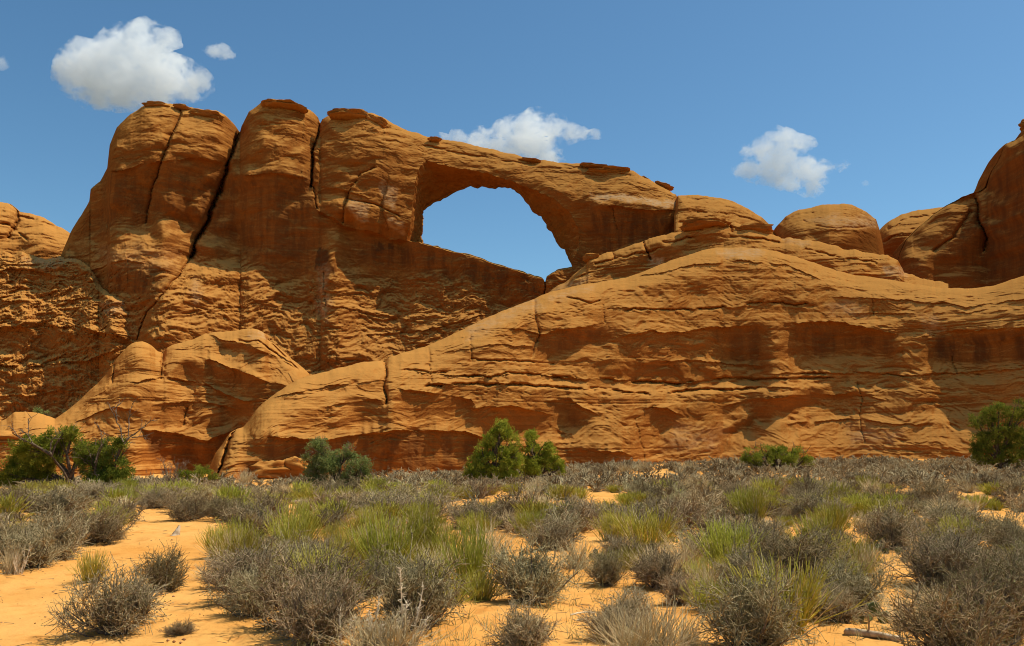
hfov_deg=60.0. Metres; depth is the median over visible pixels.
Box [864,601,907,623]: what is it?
prickly pear
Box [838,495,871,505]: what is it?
broom shrub
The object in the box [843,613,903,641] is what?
fallen log
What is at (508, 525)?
grey shrub
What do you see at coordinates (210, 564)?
grey shrub
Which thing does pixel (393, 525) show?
grass tuft
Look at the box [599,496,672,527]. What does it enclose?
grey shrub
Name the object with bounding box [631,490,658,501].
broom shrub
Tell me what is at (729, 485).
grey shrub
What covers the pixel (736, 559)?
grey shrub
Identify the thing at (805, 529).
broom shrub
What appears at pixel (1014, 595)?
grey shrub
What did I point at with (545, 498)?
grass tuft
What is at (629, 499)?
broom shrub
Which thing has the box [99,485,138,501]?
broom shrub
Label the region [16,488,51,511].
grey shrub
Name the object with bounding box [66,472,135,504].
grey shrub
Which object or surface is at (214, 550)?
grass tuft
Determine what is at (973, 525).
grey shrub
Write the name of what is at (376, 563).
grey shrub
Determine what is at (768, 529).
grey shrub
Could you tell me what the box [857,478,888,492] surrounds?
grass tuft
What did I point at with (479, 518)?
shrub
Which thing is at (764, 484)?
broom shrub
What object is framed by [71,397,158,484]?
juniper
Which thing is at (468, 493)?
broom shrub
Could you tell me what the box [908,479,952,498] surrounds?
grey shrub
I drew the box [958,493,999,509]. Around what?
broom shrub
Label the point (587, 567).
grass tuft
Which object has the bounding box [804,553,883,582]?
broom shrub
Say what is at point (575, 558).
grass tuft
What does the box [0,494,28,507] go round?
grey shrub
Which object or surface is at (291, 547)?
grey shrub
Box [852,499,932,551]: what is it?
grey shrub
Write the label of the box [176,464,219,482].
bush
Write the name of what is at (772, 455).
juniper
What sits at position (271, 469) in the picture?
boulder
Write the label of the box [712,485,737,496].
grey shrub
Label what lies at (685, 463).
grass tuft
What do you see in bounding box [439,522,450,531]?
grass tuft
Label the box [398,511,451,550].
grey shrub
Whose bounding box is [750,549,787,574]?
grey shrub
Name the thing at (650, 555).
grass tuft
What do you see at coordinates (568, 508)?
grey shrub
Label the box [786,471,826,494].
grey shrub
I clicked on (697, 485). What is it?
grey shrub
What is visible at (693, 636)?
grass tuft
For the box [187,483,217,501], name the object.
grey shrub
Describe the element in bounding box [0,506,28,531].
grey shrub
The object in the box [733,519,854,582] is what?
grey shrub
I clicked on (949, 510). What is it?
grey shrub
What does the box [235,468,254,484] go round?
grass tuft
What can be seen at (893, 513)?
grey shrub
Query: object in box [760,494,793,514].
broom shrub
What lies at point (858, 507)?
broom shrub
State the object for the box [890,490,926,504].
grey shrub
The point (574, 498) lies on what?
grey shrub
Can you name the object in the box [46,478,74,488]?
broom shrub
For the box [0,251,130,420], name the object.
rock slope
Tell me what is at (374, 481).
broom shrub
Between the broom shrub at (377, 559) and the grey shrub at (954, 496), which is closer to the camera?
the broom shrub at (377, 559)
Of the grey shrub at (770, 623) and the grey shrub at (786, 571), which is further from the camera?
the grey shrub at (786, 571)
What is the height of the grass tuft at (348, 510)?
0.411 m
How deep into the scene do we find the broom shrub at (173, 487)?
28.24 m
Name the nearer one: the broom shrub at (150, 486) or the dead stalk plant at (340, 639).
the dead stalk plant at (340, 639)
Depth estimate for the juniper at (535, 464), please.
40.67 m
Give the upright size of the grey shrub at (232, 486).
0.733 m
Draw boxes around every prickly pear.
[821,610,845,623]
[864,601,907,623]
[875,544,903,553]
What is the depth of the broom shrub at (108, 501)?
23.93 m
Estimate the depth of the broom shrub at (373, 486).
27.35 m
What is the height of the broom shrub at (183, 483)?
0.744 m
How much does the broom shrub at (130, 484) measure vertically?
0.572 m
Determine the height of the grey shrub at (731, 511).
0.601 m
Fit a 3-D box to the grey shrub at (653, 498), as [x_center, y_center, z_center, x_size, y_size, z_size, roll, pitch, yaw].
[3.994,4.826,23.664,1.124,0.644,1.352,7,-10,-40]
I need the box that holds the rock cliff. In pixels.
[892,130,1023,288]
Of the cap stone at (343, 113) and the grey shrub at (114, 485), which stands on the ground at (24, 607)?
the grey shrub at (114, 485)
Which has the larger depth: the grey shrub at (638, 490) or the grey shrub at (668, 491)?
the grey shrub at (638, 490)
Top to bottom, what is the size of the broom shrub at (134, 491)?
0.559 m
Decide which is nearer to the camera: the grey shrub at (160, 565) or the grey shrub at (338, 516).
the grey shrub at (160, 565)
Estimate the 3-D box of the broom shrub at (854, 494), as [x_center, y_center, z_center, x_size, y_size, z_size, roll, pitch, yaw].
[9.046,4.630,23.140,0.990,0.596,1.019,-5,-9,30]
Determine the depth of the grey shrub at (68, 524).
14.55 m
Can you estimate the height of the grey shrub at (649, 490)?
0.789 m
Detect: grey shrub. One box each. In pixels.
[0,480,35,501]
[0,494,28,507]
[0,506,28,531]
[0,508,27,520]
[0,512,29,558]
[0,514,78,570]
[13,480,106,516]
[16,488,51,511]
[18,497,103,560]
[18,508,85,553]
[41,551,173,644]
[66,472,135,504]
[69,499,137,544]
[88,497,149,522]
[95,480,123,489]
[123,483,185,508]
[126,539,192,591]
[156,488,232,521]
[156,614,202,635]
[158,482,188,502]
[175,492,200,505]
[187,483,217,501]
[193,540,278,589]
[195,494,224,507]
[196,526,296,607]
[198,484,215,496]
[198,487,266,520]
[202,553,288,620]
[211,483,291,536]
[214,479,251,495]
[224,535,380,631]
[243,484,262,493]
[249,525,293,555]
[250,487,295,515]
[250,545,378,645]
[270,528,346,572]
[274,528,350,559]
[279,488,300,500]
[303,532,351,550]
[306,488,349,511]
[315,496,349,529]
[316,474,336,491]
[323,512,353,526]
[332,473,365,492]
[334,493,366,500]
[337,540,408,596]
[345,498,362,510]
[347,483,413,511]
[351,497,407,518]
[360,522,472,633]
[376,509,391,525]
[384,486,464,519]
[387,477,430,499]
[395,484,435,498]
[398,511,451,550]
[424,482,466,498]
[429,485,454,501]
[444,496,510,528]
[447,485,506,514]
[461,473,504,498]
[474,519,598,608]
[474,586,566,645]
[487,509,522,530]
[489,481,547,516]
[499,513,526,533]
[511,485,548,498]
[512,512,589,551]
[530,475,572,494]
[532,508,562,518]
[538,502,588,540]
[540,490,576,516]
[544,484,556,497]
[554,492,586,507]
[555,495,602,532]
[570,494,610,528]
[570,595,652,642]
[580,542,633,587]
[592,501,607,514]
[593,526,643,558]
[593,579,659,630]
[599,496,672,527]
[613,474,647,494]
[624,478,655,493]
[626,536,677,558]
[626,542,696,590]
[629,494,689,537]
[631,477,662,496]
[632,494,679,510]
[637,479,663,497]
[640,492,680,505]
[646,493,711,531]
[652,477,693,496]
[652,570,708,605]
[653,498,780,558]
[660,481,690,502]
[661,498,691,510]
[673,483,728,521]
[682,474,711,493]
[687,550,834,645]
[691,479,722,500]
[693,517,713,528]
[696,508,759,532]
[699,489,739,515]
[704,500,752,522]
[706,533,780,588]
[711,491,733,506]
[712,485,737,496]
[720,479,749,492]
[726,486,749,493]
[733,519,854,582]
[737,507,800,539]
[746,511,797,561]
[747,470,789,493]
[748,555,822,605]
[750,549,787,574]
[761,499,786,516]
[765,509,803,521]
[774,479,860,520]
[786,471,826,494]
[787,482,826,497]
[789,475,815,490]
[798,575,885,624]
[803,523,869,550]
[808,549,901,614]
[820,479,846,490]
[826,478,861,494]
[838,487,860,499]
[841,480,862,490]
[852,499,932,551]
[857,566,1023,645]
[861,494,892,504]
[864,499,913,526]
[867,484,903,498]
[873,505,1011,591]
[887,486,906,494]
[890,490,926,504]
[894,497,921,515]
[894,531,1010,581]
[899,516,991,550]
[901,497,996,533]
[902,486,922,496]
[902,497,941,511]
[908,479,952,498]
[914,506,934,517]
[916,494,937,502]
[920,535,1023,622]
[922,480,958,495]
[922,511,970,535]
[924,539,1023,643]
[926,491,956,506]
[931,488,965,505]
[932,518,1008,539]
[948,536,1023,587]
[953,523,985,548]
[971,499,1023,546]
[981,513,1023,557]
[983,543,1011,565]
[991,489,1016,507]
[992,476,1023,496]
[1001,536,1023,568]
[1003,488,1023,512]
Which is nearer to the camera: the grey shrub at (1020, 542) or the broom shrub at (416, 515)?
the grey shrub at (1020, 542)
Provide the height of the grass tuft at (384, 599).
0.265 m
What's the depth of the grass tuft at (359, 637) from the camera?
7.17 m
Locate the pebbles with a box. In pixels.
[0,534,913,644]
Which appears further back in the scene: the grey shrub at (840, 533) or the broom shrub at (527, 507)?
the broom shrub at (527, 507)
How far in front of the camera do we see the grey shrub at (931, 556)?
10.30 m
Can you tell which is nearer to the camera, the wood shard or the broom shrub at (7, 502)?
the wood shard
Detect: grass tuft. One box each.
[0,539,29,574]
[106,495,140,506]
[188,563,217,581]
[194,527,258,560]
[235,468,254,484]
[246,484,284,492]
[280,484,291,492]
[289,502,351,515]
[315,607,437,645]
[325,605,465,645]
[336,489,361,500]
[338,501,354,516]
[350,507,385,522]
[352,516,403,533]
[374,589,393,607]
[398,542,455,574]
[400,507,440,524]
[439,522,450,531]
[458,518,512,554]
[475,532,525,561]
[494,507,520,519]
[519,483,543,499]
[524,517,569,536]
[525,476,549,486]
[535,494,553,504]
[545,537,609,570]
[574,607,679,645]
[576,558,595,575]
[578,596,738,645]
[590,508,630,528]
[611,461,637,473]
[619,541,690,575]
[634,457,652,471]
[644,528,723,566]
[658,547,701,573]
[672,612,708,645]
[673,560,736,589]
[679,460,704,471]
[726,513,760,523]
[762,517,781,525]
[796,514,818,527]
[832,538,911,576]
[849,509,871,530]
[854,587,939,633]
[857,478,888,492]
[884,577,949,608]
[906,580,947,600]
[919,498,963,509]
[949,474,980,487]
[954,501,977,510]
[957,482,977,492]
[959,498,985,510]
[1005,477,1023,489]
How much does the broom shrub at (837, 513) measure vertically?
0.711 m
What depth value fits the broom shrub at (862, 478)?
32.09 m
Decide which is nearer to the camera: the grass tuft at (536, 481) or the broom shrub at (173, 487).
the broom shrub at (173, 487)
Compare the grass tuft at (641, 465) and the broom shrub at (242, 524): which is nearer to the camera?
the broom shrub at (242, 524)
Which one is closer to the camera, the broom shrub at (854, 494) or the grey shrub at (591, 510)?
the grey shrub at (591, 510)
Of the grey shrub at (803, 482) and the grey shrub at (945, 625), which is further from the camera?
the grey shrub at (803, 482)
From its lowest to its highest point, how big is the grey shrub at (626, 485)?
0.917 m
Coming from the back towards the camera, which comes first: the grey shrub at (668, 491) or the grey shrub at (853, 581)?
the grey shrub at (668, 491)
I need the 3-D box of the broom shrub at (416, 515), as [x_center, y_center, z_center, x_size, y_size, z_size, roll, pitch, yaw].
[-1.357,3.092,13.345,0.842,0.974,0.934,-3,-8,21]
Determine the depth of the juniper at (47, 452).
34.55 m
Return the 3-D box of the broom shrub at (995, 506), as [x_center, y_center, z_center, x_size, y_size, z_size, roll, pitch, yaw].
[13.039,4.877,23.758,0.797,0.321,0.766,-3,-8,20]
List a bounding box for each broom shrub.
[0,491,38,517]
[3,517,31,529]
[9,483,33,496]
[21,479,52,489]
[26,487,57,495]
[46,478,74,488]
[65,546,113,583]
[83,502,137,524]
[92,498,116,507]
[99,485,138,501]
[111,475,137,486]
[120,480,139,488]
[120,486,147,499]
[140,483,163,490]
[158,482,179,491]
[161,478,201,489]
[195,522,253,558]
[199,515,272,545]
[211,527,279,561]
[212,481,253,501]
[247,489,296,506]
[252,511,331,546]
[257,493,332,541]
[263,534,374,579]
[263,540,284,556]
[287,488,308,499]
[288,480,314,491]
[292,484,337,501]
[292,553,376,597]
[293,500,315,512]
[298,510,330,528]
[310,496,359,521]
[316,521,351,543]
[327,526,362,562]
[332,514,362,533]
[333,485,362,497]
[337,501,428,571]
[351,537,372,561]
[352,504,386,530]
[356,546,399,572]
[357,523,399,549]
[358,475,394,486]
[359,485,388,492]
[364,534,435,564]
[367,497,409,520]
[385,482,411,488]
[390,498,449,558]
[400,499,447,520]
[403,551,470,593]
[410,490,447,506]
[417,516,476,559]
[419,478,448,488]
[420,547,452,562]
[422,486,447,504]
[433,511,512,592]
[433,516,449,526]
[441,576,481,604]
[451,567,507,601]
[452,488,466,499]
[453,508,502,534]
[463,490,475,498]
[486,485,501,494]
[500,482,524,495]
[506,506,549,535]
[510,495,561,515]
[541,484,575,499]
[569,485,598,498]
[582,545,636,571]
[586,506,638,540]
[595,500,620,507]
[602,502,697,548]
[604,484,623,492]
[609,544,645,568]
[613,490,638,506]
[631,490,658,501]
[647,479,677,490]
[675,554,716,581]
[679,571,734,611]
[682,516,767,568]
[708,551,748,574]
[722,481,779,520]
[723,487,760,511]
[723,543,871,634]
[747,476,782,496]
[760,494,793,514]
[775,515,798,526]
[779,508,850,541]
[781,475,802,486]
[784,533,816,553]
[801,497,864,532]
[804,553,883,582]
[805,490,846,501]
[811,528,884,559]
[813,505,848,528]
[818,481,860,496]
[835,539,893,565]
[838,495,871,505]
[840,493,886,515]
[843,489,876,500]
[847,473,879,485]
[853,494,898,516]
[863,490,911,507]
[881,502,915,516]
[883,483,899,491]
[925,512,988,538]
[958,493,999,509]
[974,481,1005,494]
[982,498,1010,510]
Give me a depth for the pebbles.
8.82 m
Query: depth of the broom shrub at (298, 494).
26.41 m
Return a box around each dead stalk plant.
[336,607,359,645]
[364,595,384,645]
[392,566,431,643]
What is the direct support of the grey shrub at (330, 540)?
on the ground at (24, 607)
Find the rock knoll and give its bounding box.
[0,202,69,258]
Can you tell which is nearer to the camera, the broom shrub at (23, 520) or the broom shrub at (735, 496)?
the broom shrub at (23, 520)
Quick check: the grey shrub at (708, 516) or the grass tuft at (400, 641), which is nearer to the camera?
the grass tuft at (400, 641)
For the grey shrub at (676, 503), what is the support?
on the ground at (24, 607)
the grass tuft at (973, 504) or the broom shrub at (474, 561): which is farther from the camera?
the grass tuft at (973, 504)
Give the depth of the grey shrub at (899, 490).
27.37 m
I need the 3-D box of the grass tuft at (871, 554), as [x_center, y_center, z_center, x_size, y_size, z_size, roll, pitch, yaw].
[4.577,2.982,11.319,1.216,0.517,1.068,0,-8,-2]
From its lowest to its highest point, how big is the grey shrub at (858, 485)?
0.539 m
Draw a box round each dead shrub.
[13,546,32,574]
[154,455,188,481]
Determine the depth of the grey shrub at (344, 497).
24.23 m
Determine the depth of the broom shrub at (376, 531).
14.10 m
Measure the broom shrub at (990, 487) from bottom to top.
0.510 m
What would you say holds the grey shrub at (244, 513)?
on the ground at (24, 607)
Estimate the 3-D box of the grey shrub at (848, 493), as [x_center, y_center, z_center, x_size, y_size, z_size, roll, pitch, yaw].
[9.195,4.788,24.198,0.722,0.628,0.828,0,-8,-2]
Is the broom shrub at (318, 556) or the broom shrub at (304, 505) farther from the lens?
the broom shrub at (304, 505)
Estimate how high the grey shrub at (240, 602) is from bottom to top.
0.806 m
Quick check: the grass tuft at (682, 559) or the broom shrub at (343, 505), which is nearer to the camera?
the grass tuft at (682, 559)
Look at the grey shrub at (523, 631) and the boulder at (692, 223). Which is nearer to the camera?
the grey shrub at (523, 631)
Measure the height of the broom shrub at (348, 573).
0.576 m
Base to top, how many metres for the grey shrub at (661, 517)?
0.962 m
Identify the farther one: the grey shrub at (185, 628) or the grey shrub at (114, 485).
the grey shrub at (114, 485)
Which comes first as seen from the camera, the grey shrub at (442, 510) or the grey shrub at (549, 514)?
the grey shrub at (549, 514)
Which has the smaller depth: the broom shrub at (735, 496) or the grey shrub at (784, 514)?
the grey shrub at (784, 514)
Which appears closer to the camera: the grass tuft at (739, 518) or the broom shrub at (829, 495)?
the grass tuft at (739, 518)
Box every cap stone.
[142,101,169,106]
[173,103,191,109]
[189,108,223,120]
[261,99,307,113]
[327,108,368,119]
[362,127,378,132]
[366,114,387,127]
[427,136,441,142]
[518,157,541,162]
[580,162,607,168]
[587,168,619,172]
[603,165,629,171]
[655,181,673,190]
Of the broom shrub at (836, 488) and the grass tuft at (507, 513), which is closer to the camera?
the grass tuft at (507, 513)
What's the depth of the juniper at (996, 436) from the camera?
45.55 m
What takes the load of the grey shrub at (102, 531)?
on the ground at (24, 607)
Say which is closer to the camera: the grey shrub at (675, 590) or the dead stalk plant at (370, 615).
the dead stalk plant at (370, 615)
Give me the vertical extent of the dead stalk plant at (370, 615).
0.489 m
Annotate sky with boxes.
[0,0,1023,280]
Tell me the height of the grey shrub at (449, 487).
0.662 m
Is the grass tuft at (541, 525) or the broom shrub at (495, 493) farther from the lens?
the broom shrub at (495, 493)
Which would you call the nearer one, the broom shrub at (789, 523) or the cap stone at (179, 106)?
the broom shrub at (789, 523)
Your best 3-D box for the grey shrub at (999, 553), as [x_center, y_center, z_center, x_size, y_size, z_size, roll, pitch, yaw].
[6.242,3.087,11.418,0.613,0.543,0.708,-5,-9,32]
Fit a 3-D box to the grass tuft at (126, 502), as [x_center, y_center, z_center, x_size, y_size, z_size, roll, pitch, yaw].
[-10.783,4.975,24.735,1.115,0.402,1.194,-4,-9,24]
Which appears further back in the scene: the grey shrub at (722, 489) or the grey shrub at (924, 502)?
the grey shrub at (722, 489)
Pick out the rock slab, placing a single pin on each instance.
(716, 352)
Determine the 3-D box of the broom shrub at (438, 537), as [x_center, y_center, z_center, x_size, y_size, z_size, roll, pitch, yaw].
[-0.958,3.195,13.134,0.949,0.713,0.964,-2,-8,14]
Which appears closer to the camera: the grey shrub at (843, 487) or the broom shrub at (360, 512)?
the broom shrub at (360, 512)
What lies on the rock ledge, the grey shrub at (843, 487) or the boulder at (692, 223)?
the boulder at (692, 223)
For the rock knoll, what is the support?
on the ground at (24, 607)
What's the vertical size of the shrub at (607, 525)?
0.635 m
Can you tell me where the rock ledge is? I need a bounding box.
[550,221,947,291]
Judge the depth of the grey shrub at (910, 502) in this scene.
20.52 m
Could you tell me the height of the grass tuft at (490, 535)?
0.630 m
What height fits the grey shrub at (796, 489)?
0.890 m
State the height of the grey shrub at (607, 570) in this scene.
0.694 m
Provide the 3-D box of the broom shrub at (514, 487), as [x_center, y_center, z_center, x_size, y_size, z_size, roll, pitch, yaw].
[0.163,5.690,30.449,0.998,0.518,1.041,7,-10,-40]
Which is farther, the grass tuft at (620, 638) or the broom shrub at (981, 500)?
the broom shrub at (981, 500)
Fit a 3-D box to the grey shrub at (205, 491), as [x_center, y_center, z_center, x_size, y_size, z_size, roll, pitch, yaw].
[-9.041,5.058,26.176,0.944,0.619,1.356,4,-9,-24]
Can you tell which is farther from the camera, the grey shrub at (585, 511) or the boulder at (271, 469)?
the boulder at (271, 469)
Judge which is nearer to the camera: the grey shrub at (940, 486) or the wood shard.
the wood shard
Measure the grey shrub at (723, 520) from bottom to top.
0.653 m
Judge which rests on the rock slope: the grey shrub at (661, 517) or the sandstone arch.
the sandstone arch
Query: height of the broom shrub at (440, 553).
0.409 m
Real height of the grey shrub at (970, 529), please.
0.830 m
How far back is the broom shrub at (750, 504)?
18.84 m
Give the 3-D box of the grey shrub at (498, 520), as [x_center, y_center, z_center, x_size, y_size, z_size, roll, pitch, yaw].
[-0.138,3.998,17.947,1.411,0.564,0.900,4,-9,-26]
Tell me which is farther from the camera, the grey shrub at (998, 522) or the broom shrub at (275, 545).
the grey shrub at (998, 522)
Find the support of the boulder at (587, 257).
on the rock ledge
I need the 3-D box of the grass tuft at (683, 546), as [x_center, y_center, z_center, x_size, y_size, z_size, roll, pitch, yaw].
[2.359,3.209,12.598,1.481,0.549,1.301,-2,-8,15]
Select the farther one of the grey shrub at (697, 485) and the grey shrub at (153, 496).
the grey shrub at (697, 485)
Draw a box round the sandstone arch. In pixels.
[51,103,676,374]
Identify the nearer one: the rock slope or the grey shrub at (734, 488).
the grey shrub at (734, 488)
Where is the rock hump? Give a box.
[0,328,309,476]
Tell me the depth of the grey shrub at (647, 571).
10.47 m
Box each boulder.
[0,430,23,444]
[248,460,290,478]
[280,456,307,478]
[582,253,598,261]
[680,216,731,231]
[731,222,773,233]
[1018,119,1023,131]
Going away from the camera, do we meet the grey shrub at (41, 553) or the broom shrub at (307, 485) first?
the grey shrub at (41, 553)
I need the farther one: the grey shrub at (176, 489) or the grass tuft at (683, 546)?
the grey shrub at (176, 489)
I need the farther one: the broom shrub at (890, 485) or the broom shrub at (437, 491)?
the broom shrub at (890, 485)
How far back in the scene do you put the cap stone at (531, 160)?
120.23 m
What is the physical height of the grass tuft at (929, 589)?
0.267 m
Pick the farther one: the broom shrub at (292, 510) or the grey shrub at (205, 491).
the grey shrub at (205, 491)
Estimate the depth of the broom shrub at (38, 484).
30.36 m
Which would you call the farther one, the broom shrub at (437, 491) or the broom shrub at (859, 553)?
the broom shrub at (437, 491)
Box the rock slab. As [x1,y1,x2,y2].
[207,247,1023,479]
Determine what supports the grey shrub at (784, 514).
on the ground at (24, 607)
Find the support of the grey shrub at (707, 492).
on the ground at (24, 607)
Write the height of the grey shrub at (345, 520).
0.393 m
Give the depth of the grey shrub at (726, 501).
20.34 m
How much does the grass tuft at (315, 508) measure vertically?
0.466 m
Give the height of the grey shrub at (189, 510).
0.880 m
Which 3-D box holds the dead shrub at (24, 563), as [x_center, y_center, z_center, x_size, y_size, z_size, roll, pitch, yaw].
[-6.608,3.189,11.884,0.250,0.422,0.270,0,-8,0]
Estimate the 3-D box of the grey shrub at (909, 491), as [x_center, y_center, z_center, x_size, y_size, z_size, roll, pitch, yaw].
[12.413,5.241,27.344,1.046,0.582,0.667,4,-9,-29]
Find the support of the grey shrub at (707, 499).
on the ground at (24, 607)
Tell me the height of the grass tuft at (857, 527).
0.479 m
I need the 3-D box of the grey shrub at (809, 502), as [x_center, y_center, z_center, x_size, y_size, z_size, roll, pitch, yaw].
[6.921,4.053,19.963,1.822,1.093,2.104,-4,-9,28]
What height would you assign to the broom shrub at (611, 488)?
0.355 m
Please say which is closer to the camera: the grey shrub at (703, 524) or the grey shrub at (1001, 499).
the grey shrub at (703, 524)
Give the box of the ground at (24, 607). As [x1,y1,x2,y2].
[0,459,1023,645]
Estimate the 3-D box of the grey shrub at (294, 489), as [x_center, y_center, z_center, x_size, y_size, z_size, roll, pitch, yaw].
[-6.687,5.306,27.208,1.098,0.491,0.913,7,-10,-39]
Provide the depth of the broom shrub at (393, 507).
19.12 m
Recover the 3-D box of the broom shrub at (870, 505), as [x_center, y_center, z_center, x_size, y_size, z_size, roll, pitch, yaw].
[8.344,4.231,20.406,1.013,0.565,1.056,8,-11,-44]
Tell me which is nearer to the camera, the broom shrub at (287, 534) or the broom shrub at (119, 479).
the broom shrub at (287, 534)
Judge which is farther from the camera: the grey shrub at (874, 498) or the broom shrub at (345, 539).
the grey shrub at (874, 498)
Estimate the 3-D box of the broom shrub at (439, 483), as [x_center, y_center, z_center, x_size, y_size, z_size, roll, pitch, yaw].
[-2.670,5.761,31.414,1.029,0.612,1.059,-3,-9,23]
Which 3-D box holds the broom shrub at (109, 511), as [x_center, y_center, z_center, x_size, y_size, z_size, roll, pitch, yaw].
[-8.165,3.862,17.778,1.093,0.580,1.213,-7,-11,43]
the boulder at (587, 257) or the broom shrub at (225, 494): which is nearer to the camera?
the broom shrub at (225, 494)
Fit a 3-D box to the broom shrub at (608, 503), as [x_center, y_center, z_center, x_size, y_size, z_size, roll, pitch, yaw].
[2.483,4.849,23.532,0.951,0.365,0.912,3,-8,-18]
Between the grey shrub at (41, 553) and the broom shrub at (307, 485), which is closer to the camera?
the grey shrub at (41, 553)
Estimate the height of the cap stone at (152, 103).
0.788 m
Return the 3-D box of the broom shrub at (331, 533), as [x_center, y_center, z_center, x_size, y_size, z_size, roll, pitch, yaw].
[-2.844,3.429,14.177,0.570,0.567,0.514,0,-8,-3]
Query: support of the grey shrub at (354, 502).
on the ground at (24, 607)
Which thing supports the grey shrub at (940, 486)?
on the ground at (24, 607)
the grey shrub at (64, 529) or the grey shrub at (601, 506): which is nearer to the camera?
the grey shrub at (64, 529)
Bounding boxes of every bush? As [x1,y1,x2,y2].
[32,406,51,415]
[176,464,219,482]
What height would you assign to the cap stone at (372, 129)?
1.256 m
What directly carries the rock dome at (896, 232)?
on the ground at (24, 607)
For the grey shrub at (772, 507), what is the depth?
20.58 m
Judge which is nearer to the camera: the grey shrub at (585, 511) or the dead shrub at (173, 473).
the grey shrub at (585, 511)
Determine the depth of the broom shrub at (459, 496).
28.23 m
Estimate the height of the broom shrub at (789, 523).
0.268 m
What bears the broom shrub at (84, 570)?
on the ground at (24, 607)
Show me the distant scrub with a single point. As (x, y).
(899, 471)
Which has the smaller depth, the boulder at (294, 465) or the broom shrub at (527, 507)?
the broom shrub at (527, 507)
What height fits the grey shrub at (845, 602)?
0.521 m
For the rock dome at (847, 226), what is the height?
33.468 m
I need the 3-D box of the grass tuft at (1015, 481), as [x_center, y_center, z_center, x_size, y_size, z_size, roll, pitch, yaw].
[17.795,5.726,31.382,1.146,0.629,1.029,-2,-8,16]
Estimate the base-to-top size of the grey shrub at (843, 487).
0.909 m
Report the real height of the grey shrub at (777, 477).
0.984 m
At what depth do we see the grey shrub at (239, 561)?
9.59 m
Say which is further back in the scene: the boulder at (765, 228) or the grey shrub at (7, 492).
the boulder at (765, 228)
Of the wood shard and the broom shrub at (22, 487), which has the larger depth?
the broom shrub at (22, 487)
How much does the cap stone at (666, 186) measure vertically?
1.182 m
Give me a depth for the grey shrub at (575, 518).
16.64 m
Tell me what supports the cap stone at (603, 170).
on the sandstone arch
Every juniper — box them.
[0,413,90,489]
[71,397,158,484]
[297,434,376,487]
[460,418,525,479]
[514,427,566,477]
[740,441,815,470]
[967,394,1023,468]
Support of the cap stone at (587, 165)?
on the sandstone arch
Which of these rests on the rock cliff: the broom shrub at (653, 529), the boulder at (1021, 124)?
the boulder at (1021, 124)
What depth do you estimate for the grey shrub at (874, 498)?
21.66 m
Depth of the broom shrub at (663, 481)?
30.95 m
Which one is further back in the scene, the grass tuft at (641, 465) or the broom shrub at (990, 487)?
the grass tuft at (641, 465)
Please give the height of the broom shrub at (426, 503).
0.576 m
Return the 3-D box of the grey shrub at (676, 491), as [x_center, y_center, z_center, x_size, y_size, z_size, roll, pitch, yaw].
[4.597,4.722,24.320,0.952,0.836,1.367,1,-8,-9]
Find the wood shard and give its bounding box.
[170,525,179,535]
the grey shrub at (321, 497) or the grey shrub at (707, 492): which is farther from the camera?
the grey shrub at (707, 492)
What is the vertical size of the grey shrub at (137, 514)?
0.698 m
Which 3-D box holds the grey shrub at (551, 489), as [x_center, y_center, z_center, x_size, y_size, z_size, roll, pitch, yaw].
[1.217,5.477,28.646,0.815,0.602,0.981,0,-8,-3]
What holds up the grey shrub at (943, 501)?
on the ground at (24, 607)
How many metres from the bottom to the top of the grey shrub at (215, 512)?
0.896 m
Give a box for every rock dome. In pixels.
[674,195,773,234]
[773,204,883,254]
[880,207,942,256]
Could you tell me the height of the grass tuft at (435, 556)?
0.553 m
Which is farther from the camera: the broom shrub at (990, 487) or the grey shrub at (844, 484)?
the broom shrub at (990, 487)
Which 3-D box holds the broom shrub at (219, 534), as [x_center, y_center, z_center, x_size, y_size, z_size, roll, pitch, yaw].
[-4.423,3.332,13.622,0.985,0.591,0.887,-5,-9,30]
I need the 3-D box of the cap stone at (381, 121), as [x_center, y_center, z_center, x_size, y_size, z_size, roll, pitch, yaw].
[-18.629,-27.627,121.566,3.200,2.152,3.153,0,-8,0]
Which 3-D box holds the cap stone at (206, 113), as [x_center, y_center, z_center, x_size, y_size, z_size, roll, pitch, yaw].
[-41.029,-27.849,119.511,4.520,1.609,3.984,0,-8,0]
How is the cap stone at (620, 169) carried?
on the cap stone at (603, 170)
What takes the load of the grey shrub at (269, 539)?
on the ground at (24, 607)
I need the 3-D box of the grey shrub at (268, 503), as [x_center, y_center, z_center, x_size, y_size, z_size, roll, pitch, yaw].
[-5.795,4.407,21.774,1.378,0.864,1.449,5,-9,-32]
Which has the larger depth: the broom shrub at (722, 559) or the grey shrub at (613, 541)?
the grey shrub at (613, 541)
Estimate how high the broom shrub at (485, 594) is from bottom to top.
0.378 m
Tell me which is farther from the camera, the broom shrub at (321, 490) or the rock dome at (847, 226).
the rock dome at (847, 226)
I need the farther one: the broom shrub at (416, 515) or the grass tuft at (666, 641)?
the broom shrub at (416, 515)
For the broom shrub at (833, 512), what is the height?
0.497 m
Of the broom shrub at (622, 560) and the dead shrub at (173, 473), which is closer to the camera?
the broom shrub at (622, 560)
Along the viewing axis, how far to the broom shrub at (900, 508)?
19.70 m
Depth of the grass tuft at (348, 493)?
25.70 m
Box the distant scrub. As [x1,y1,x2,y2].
[2,453,1023,494]

